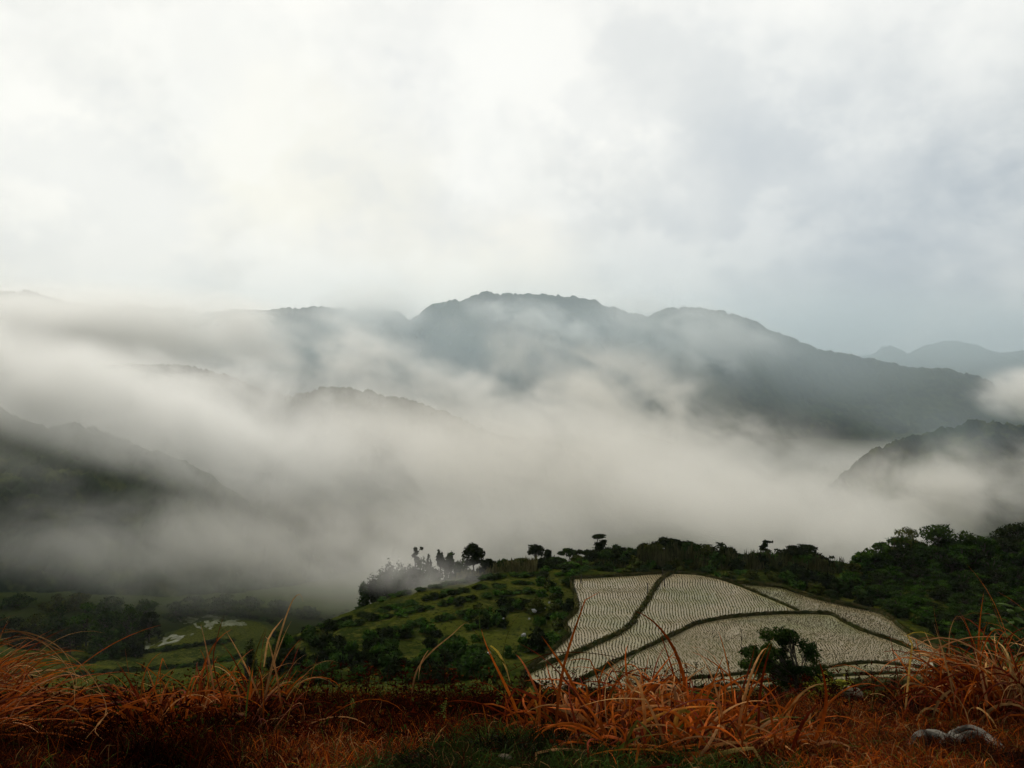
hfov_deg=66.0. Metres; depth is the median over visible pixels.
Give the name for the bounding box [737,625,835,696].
broadleaf tree
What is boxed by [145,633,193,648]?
water
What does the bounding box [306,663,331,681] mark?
bush
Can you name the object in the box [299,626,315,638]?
bush
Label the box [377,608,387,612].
shrub
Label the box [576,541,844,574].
trees
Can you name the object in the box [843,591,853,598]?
bush
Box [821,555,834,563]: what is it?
broadleaf tree
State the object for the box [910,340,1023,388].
hill
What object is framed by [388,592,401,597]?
shrub
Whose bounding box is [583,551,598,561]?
broadleaf tree
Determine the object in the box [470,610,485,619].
bush
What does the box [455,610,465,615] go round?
shrub
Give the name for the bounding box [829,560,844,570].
bush
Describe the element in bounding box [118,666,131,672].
shrub
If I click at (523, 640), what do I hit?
bush
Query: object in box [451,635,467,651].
bush
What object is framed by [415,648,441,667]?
bush
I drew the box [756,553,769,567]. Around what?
bush
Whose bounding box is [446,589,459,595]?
shrub
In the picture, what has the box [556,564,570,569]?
bush
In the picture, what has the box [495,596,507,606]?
bush
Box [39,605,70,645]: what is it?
broadleaf tree
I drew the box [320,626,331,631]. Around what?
shrub
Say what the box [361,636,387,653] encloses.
bush
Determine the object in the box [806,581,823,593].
bush
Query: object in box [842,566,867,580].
broadleaf tree
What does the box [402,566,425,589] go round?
broadleaf tree
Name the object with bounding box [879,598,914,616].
broadleaf tree
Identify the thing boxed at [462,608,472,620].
bush
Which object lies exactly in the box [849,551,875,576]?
broadleaf tree
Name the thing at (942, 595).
broadleaf tree
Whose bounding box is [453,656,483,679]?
bush
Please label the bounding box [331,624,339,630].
shrub
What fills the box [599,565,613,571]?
bush
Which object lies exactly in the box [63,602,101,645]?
broadleaf tree
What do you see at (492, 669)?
bush
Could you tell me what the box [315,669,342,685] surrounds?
bush
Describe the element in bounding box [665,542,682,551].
broadleaf tree
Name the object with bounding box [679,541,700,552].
broadleaf tree
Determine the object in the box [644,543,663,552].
broadleaf tree
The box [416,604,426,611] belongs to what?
shrub
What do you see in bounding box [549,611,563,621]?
bush
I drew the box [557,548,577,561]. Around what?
broadleaf tree
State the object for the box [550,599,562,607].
bush
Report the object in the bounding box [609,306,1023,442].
mountain
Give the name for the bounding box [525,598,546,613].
bush
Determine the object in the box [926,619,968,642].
broadleaf tree
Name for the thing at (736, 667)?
water
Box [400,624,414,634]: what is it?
bush
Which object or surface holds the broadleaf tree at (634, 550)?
on the ground at (748, 496)
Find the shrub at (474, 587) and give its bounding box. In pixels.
[472,584,482,589]
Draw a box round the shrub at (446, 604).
[439,599,449,606]
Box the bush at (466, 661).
[447,654,477,670]
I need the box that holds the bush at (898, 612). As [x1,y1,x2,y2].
[886,606,908,617]
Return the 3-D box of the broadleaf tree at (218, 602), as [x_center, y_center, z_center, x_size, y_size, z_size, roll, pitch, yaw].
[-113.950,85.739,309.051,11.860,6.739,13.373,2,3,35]
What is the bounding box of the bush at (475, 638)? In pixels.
[470,633,483,641]
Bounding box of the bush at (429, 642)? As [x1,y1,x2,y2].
[421,636,437,648]
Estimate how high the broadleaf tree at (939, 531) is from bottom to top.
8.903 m
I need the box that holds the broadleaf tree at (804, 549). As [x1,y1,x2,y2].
[774,544,822,558]
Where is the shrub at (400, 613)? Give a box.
[393,609,410,616]
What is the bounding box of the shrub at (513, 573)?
[509,572,519,575]
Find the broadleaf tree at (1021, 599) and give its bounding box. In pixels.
[1012,597,1023,606]
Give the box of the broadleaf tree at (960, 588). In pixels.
[951,581,970,595]
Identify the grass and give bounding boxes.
[0,687,1023,767]
[207,686,1023,767]
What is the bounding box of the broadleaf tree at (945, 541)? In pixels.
[934,537,967,558]
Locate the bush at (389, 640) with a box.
[382,637,399,645]
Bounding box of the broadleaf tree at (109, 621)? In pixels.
[88,608,122,647]
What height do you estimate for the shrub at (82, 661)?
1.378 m
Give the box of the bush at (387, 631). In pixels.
[380,626,395,638]
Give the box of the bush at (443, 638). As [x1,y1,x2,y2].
[440,635,451,641]
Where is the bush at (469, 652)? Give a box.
[461,648,482,658]
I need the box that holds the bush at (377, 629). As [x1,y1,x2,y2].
[373,627,380,634]
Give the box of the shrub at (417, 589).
[414,587,426,591]
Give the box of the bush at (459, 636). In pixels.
[446,634,461,642]
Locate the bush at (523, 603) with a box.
[520,600,528,609]
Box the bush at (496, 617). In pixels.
[489,611,502,625]
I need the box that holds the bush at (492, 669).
[477,661,510,682]
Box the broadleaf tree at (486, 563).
[477,558,495,573]
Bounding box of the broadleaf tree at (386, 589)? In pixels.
[370,582,394,602]
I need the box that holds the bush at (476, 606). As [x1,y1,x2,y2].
[472,603,482,609]
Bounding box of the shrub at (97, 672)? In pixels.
[89,670,102,675]
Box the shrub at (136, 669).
[128,666,142,671]
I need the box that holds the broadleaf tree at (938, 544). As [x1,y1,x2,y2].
[929,540,947,557]
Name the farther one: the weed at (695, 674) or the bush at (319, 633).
the bush at (319, 633)
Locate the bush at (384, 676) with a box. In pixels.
[377,668,392,681]
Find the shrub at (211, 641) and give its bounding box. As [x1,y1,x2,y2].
[205,638,215,643]
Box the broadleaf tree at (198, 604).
[181,595,209,614]
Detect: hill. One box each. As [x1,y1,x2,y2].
[0,362,661,573]
[0,406,339,596]
[759,419,1023,563]
[860,345,1007,393]
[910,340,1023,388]
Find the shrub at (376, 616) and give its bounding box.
[370,614,380,619]
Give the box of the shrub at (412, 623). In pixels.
[406,619,419,626]
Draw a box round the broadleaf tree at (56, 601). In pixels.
[36,593,72,613]
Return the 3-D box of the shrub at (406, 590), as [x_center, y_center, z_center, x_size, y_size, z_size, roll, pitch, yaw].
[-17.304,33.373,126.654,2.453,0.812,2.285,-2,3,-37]
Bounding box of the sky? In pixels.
[0,0,1023,355]
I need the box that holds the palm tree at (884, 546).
[873,542,889,549]
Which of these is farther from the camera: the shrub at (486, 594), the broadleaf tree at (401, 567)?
the broadleaf tree at (401, 567)
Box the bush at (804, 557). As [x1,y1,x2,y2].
[800,553,817,566]
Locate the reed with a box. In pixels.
[411,609,650,706]
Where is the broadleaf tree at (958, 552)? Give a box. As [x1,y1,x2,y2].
[941,544,978,574]
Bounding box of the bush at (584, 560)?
[574,558,590,564]
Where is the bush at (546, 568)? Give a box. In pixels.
[540,565,551,570]
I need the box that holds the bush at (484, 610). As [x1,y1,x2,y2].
[472,608,488,616]
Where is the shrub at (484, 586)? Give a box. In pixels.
[476,583,489,588]
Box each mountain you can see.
[0,289,423,402]
[411,291,646,436]
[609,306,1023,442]
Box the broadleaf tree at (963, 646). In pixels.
[943,634,980,654]
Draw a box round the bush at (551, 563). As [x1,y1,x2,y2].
[543,558,563,568]
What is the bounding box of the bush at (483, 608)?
[475,606,488,610]
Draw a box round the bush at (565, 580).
[561,577,570,586]
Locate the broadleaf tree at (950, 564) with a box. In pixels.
[938,554,966,580]
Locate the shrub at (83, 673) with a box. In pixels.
[73,670,88,675]
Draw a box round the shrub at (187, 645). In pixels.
[183,643,190,648]
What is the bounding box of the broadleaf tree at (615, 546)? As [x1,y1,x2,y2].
[605,544,620,550]
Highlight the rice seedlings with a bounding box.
[534,573,942,687]
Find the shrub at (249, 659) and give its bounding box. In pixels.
[240,638,257,682]
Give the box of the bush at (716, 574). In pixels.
[713,571,729,577]
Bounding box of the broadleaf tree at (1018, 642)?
[1002,635,1023,655]
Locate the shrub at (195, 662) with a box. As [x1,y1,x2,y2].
[193,657,205,665]
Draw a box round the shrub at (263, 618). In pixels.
[258,617,269,620]
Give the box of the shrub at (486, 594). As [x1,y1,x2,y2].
[481,592,492,597]
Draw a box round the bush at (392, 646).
[380,642,397,652]
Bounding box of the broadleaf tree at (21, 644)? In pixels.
[7,630,43,650]
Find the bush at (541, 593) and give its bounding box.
[535,589,548,596]
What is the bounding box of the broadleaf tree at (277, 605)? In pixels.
[263,598,292,616]
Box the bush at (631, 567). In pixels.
[623,564,641,572]
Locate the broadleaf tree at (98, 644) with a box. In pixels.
[84,627,128,656]
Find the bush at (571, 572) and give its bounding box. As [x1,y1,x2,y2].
[565,569,580,576]
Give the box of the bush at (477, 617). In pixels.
[473,614,483,622]
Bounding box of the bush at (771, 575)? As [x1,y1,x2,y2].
[766,571,782,582]
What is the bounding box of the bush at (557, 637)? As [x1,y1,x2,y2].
[554,634,564,642]
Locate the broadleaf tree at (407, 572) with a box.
[400,563,415,589]
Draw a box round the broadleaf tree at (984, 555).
[963,548,990,572]
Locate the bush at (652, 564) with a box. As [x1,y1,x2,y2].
[645,560,656,568]
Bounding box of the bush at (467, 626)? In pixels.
[463,622,476,630]
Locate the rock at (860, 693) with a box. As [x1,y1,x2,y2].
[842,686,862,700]
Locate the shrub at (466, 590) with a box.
[458,587,469,592]
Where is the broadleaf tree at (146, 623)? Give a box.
[135,611,164,641]
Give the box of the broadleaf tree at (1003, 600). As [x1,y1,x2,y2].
[996,595,1023,609]
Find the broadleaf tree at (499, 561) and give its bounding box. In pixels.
[496,559,510,566]
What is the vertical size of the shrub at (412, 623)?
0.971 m
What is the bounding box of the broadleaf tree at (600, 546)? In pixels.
[592,533,606,551]
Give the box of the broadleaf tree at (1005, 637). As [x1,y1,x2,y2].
[991,629,1023,646]
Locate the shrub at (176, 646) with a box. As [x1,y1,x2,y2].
[169,644,181,649]
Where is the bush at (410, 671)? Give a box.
[393,664,420,680]
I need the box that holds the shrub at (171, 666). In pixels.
[167,664,176,669]
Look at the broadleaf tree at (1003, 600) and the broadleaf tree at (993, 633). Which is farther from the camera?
the broadleaf tree at (1003, 600)
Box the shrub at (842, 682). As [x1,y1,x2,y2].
[803,669,853,698]
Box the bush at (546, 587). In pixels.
[543,582,551,590]
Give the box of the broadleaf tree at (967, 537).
[942,530,979,544]
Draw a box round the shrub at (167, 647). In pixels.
[161,644,173,651]
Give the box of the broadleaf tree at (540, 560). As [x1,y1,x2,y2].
[535,557,547,566]
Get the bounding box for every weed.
[402,660,408,688]
[541,664,549,690]
[606,658,614,691]
[692,662,698,686]
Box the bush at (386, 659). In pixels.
[378,649,400,667]
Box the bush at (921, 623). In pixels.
[917,621,929,627]
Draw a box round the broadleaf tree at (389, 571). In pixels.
[382,558,397,594]
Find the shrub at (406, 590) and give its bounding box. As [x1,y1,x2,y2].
[397,589,412,592]
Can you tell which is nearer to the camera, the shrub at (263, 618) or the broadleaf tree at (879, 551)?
the broadleaf tree at (879, 551)
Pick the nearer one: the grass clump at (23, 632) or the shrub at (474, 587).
the grass clump at (23, 632)
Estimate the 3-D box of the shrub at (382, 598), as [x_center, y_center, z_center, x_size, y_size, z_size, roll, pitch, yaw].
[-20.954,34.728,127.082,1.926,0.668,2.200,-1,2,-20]
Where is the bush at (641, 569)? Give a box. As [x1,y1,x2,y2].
[635,568,648,571]
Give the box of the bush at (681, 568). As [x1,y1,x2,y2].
[676,566,685,571]
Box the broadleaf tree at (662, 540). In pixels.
[652,536,679,548]
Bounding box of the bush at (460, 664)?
[452,660,468,670]
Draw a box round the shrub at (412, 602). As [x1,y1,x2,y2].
[405,599,419,605]
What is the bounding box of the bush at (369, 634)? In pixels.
[362,629,378,641]
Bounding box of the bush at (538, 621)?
[532,615,545,626]
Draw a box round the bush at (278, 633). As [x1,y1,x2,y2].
[274,631,296,642]
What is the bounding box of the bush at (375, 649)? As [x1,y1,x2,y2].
[368,645,394,663]
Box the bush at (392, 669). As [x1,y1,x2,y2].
[381,656,408,680]
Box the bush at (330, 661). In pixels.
[317,659,337,674]
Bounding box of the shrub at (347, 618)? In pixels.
[338,615,352,620]
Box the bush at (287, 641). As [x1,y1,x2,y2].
[274,635,295,647]
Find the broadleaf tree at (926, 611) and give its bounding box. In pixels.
[909,606,938,626]
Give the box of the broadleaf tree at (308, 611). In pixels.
[294,606,321,618]
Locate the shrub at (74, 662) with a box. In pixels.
[61,661,76,665]
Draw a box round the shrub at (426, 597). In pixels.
[421,595,431,600]
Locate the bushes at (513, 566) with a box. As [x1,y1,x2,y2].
[456,555,537,578]
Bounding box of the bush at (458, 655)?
[449,649,464,661]
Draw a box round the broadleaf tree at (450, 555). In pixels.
[445,550,454,575]
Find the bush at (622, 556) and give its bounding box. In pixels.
[618,550,632,563]
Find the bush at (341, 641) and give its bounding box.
[325,635,348,652]
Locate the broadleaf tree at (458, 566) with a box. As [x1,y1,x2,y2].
[452,559,468,576]
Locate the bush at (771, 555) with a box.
[761,551,777,562]
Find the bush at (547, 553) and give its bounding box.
[544,549,554,557]
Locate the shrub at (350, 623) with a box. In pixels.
[343,619,356,626]
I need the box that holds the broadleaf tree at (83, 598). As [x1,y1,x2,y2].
[63,592,93,610]
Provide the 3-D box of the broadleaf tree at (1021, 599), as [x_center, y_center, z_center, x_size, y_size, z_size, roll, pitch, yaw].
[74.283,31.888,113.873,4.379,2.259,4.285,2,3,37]
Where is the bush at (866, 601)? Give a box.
[853,595,874,606]
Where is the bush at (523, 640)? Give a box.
[516,636,538,652]
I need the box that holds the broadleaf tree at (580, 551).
[575,549,594,555]
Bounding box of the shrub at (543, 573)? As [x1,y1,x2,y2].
[539,570,549,577]
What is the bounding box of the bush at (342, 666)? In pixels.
[335,660,348,669]
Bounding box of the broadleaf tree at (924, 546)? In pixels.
[885,535,930,561]
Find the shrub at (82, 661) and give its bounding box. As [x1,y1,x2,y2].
[74,658,88,663]
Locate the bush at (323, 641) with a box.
[311,632,336,652]
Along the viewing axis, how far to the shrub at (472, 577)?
128.85 m
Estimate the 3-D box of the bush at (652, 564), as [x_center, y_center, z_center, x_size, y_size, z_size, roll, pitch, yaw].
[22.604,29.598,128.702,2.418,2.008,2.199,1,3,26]
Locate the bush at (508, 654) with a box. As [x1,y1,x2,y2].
[501,645,519,658]
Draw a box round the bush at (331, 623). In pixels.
[323,620,335,629]
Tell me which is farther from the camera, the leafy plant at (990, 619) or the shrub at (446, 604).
the shrub at (446, 604)
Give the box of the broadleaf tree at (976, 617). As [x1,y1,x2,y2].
[966,610,987,623]
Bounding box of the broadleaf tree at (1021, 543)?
[1015,541,1023,552]
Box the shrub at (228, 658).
[224,654,234,660]
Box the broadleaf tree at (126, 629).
[112,604,147,645]
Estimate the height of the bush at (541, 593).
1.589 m
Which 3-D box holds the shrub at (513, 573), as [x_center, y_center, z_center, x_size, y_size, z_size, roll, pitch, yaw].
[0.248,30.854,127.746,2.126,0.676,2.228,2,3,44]
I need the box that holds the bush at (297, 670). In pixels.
[287,659,314,680]
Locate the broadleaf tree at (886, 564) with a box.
[872,554,902,577]
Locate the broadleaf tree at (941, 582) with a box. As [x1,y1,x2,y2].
[928,579,953,592]
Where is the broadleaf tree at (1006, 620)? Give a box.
[993,616,1023,629]
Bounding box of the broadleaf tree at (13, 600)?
[0,593,37,608]
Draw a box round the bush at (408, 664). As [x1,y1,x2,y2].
[393,656,421,676]
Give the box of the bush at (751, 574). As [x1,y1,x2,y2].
[742,569,759,578]
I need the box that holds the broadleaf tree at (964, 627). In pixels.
[940,624,978,638]
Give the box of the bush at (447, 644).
[438,640,455,652]
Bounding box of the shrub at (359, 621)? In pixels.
[354,618,366,626]
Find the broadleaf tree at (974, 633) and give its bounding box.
[957,630,996,654]
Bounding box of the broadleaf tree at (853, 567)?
[842,562,862,577]
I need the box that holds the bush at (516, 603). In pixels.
[511,599,521,608]
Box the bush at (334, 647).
[323,641,344,654]
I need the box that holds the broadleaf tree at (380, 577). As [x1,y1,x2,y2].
[375,566,387,597]
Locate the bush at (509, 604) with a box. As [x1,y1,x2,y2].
[504,597,514,611]
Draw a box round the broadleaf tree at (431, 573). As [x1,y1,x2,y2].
[420,566,440,584]
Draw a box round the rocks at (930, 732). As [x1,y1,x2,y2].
[908,725,1003,748]
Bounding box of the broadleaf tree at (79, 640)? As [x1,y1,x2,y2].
[47,624,92,653]
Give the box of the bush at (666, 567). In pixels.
[659,563,675,570]
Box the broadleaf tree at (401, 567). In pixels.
[395,560,405,574]
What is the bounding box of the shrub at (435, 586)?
[427,584,442,588]
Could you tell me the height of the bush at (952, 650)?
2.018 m
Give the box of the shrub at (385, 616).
[378,614,387,619]
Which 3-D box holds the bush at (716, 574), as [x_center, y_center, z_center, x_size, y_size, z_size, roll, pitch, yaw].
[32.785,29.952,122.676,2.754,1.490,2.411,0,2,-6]
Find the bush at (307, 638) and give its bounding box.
[304,635,318,646]
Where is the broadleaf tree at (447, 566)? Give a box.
[434,557,454,580]
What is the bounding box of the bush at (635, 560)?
[627,555,645,565]
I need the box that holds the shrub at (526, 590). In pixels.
[522,587,534,593]
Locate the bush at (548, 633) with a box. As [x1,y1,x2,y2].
[543,630,556,636]
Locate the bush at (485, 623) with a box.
[475,617,491,628]
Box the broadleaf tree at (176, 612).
[162,601,188,621]
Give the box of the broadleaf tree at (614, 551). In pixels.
[611,547,626,558]
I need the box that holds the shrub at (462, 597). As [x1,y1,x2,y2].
[456,596,466,602]
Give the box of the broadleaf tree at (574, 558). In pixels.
[570,554,581,561]
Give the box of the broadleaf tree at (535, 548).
[527,544,544,557]
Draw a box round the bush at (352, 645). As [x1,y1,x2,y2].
[344,640,364,660]
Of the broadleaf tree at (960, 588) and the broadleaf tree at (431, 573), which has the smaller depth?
the broadleaf tree at (960, 588)
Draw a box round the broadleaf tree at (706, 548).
[695,543,710,564]
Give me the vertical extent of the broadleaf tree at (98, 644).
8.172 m
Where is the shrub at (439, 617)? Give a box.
[434,614,446,620]
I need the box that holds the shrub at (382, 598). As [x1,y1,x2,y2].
[377,596,387,601]
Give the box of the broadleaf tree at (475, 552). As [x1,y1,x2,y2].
[461,542,485,569]
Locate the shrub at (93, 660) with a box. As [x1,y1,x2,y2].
[88,657,98,663]
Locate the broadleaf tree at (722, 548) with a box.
[713,546,737,555]
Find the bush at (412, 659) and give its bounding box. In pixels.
[393,656,415,663]
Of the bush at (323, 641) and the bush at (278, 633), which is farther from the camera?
the bush at (278, 633)
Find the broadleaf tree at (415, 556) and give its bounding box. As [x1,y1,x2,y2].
[411,546,422,568]
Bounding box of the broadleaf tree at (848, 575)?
[839,571,867,584]
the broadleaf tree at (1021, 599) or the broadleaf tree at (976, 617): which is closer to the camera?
the broadleaf tree at (976, 617)
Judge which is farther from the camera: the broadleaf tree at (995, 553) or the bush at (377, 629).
the broadleaf tree at (995, 553)
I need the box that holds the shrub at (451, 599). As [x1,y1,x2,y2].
[447,596,454,602]
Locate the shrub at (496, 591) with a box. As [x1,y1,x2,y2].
[492,589,505,594]
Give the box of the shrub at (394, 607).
[391,605,402,609]
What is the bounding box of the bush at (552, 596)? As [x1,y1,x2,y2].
[547,594,560,599]
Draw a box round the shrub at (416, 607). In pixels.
[414,605,426,610]
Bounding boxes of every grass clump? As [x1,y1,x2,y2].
[0,613,138,702]
[0,625,195,742]
[0,628,125,738]
[74,651,212,731]
[129,627,305,720]
[197,594,339,722]
[211,657,403,740]
[435,629,686,736]
[505,645,723,724]
[535,592,724,767]
[554,647,814,733]
[575,643,805,767]
[582,611,778,720]
[604,636,877,751]
[675,662,871,762]
[828,594,1023,735]
[849,568,1023,718]
[851,621,1001,717]
[890,628,1023,728]
[900,593,1023,730]
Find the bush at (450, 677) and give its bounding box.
[446,666,460,680]
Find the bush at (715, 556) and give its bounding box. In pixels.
[706,551,725,565]
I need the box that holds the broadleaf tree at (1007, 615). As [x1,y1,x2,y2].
[994,609,1022,621]
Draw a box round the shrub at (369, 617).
[365,615,375,620]
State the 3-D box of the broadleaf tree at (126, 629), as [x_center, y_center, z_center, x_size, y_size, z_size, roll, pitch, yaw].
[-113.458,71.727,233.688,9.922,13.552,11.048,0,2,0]
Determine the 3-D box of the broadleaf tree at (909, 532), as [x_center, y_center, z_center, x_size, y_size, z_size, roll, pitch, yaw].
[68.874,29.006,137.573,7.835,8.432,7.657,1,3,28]
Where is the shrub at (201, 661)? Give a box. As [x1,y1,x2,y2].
[198,659,208,664]
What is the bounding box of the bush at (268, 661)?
[264,656,285,672]
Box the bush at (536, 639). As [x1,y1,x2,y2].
[527,626,550,653]
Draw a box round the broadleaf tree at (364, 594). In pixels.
[357,581,370,606]
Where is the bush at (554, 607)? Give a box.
[546,601,561,611]
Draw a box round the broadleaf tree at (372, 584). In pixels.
[362,572,377,602]
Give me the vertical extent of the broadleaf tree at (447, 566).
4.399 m
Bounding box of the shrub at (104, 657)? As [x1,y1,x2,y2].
[95,654,109,659]
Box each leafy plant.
[981,614,1003,677]
[995,603,1023,662]
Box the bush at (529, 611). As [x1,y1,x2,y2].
[525,601,539,613]
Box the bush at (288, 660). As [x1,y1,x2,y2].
[278,646,306,665]
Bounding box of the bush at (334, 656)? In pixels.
[328,652,348,667]
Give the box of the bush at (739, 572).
[733,569,746,574]
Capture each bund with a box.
[518,575,579,687]
[522,570,672,673]
[523,666,974,694]
[561,609,956,689]
[574,569,967,662]
[657,660,955,683]
[688,669,946,687]
[723,579,800,610]
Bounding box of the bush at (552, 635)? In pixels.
[548,633,557,638]
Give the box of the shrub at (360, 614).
[356,611,367,616]
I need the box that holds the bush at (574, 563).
[563,562,581,567]
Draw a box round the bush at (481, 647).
[464,643,487,651]
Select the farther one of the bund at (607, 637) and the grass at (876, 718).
the bund at (607, 637)
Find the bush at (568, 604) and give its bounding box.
[561,598,574,611]
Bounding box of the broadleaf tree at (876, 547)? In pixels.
[863,544,891,570]
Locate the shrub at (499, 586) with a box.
[492,584,506,588]
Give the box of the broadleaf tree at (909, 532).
[887,526,931,561]
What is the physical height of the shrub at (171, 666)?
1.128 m
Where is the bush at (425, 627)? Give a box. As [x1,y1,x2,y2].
[418,620,437,633]
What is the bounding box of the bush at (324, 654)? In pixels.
[307,648,330,664]
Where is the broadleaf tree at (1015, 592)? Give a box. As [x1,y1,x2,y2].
[1008,585,1023,597]
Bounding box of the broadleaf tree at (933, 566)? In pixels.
[919,559,945,580]
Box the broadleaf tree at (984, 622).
[966,618,995,635]
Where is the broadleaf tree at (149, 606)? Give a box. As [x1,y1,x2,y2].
[126,598,160,623]
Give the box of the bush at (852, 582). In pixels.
[848,578,862,588]
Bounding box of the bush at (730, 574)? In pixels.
[718,571,734,578]
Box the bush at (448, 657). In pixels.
[435,648,454,666]
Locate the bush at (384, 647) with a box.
[380,645,402,655]
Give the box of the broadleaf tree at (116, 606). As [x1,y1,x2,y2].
[90,596,125,615]
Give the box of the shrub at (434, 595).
[429,592,440,599]
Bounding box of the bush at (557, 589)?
[548,586,563,594]
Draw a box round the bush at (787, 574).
[780,570,797,581]
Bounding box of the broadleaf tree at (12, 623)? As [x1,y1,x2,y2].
[0,616,36,640]
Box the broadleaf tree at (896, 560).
[884,546,916,578]
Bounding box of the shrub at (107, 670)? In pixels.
[104,668,112,673]
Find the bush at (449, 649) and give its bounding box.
[439,647,455,662]
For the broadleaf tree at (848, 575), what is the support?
on the ground at (748, 496)
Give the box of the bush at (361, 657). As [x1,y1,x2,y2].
[351,649,378,671]
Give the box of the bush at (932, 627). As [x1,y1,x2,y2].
[924,618,948,635]
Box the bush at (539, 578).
[535,576,544,586]
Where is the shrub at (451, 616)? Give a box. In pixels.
[446,614,455,619]
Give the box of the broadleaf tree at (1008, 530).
[987,522,1023,553]
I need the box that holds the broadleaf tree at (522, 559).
[512,558,530,569]
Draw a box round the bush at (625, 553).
[615,550,632,563]
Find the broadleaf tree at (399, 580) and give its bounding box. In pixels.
[388,570,412,593]
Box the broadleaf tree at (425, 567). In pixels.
[415,557,429,583]
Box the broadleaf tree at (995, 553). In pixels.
[975,536,1004,566]
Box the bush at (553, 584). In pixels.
[544,580,556,586]
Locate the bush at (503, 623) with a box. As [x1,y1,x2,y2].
[497,619,508,628]
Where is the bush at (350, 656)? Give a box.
[337,648,359,667]
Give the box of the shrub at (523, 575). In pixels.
[518,572,529,577]
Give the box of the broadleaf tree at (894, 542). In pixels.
[871,537,910,555]
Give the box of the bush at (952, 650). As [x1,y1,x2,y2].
[943,643,963,657]
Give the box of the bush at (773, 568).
[765,565,777,571]
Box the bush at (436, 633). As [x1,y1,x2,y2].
[429,629,443,637]
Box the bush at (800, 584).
[788,578,805,590]
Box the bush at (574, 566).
[562,563,579,570]
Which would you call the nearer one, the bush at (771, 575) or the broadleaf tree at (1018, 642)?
the broadleaf tree at (1018, 642)
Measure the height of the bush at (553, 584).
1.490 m
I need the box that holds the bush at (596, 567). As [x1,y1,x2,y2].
[592,566,602,570]
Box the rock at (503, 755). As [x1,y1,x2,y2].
[498,754,511,759]
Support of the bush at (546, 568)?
on the ground at (748, 496)
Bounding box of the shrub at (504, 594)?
[498,590,509,595]
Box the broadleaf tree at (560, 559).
[548,557,567,561]
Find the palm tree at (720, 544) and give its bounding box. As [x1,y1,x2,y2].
[715,542,726,549]
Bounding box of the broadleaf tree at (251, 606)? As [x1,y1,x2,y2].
[229,596,267,617]
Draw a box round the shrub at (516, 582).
[511,580,522,584]
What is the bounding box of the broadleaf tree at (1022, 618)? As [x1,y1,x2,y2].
[1006,615,1023,630]
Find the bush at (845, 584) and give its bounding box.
[832,575,850,592]
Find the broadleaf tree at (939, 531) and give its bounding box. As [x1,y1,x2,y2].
[916,524,965,569]
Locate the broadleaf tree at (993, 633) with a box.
[986,629,1013,647]
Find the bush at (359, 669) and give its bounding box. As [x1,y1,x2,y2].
[345,664,366,682]
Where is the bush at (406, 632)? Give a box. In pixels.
[398,627,411,638]
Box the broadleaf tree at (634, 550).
[629,546,645,556]
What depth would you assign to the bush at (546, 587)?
119.81 m
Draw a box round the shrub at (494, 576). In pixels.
[486,575,499,579]
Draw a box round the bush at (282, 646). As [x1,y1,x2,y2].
[270,643,294,654]
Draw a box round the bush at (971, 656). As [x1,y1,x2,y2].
[956,648,979,663]
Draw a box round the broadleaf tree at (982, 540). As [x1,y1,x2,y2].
[964,535,1009,568]
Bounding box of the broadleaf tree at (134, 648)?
[120,633,146,657]
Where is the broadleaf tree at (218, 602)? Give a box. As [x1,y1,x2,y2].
[204,594,237,611]
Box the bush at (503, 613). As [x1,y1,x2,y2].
[494,610,508,617]
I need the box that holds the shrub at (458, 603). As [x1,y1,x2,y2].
[452,597,464,606]
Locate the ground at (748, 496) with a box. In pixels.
[0,388,1023,767]
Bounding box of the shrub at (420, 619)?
[415,617,426,621]
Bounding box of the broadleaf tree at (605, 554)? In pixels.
[597,549,616,559]
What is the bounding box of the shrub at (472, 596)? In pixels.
[465,594,478,598]
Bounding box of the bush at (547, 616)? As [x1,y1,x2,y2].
[544,612,551,619]
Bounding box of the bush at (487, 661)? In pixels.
[472,650,491,664]
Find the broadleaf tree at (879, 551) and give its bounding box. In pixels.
[873,550,893,570]
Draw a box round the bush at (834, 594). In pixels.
[824,589,842,599]
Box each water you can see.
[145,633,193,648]
[177,615,246,628]
[528,574,793,688]
[538,574,661,663]
[576,614,932,688]
[667,663,931,687]
[728,674,928,687]
[742,584,943,657]
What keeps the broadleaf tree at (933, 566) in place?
on the ground at (748, 496)
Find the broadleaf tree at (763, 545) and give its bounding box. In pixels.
[758,540,772,552]
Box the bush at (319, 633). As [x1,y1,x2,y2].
[315,629,324,637]
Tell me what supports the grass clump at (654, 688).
on the ground at (748, 496)
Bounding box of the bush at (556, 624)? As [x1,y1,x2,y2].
[550,618,563,630]
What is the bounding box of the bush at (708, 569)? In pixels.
[699,565,716,572]
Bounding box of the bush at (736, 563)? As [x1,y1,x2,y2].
[728,558,745,570]
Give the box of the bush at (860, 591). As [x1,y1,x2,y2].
[851,583,874,597]
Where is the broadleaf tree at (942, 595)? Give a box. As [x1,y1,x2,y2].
[926,585,955,602]
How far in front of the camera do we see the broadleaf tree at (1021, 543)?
134.84 m
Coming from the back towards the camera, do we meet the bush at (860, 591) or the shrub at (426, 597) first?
the shrub at (426, 597)
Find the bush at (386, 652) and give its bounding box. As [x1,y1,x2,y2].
[374,649,391,664]
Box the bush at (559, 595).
[553,592,561,599]
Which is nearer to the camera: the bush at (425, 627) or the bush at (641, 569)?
the bush at (425, 627)
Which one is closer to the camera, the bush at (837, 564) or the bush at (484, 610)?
the bush at (484, 610)
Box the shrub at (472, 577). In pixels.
[464,575,477,580]
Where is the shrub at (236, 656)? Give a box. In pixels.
[231,653,243,660]
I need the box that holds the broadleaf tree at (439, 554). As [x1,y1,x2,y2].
[436,549,443,568]
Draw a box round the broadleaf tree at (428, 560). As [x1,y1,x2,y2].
[426,554,431,569]
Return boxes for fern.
[437,701,446,719]
[488,679,492,700]

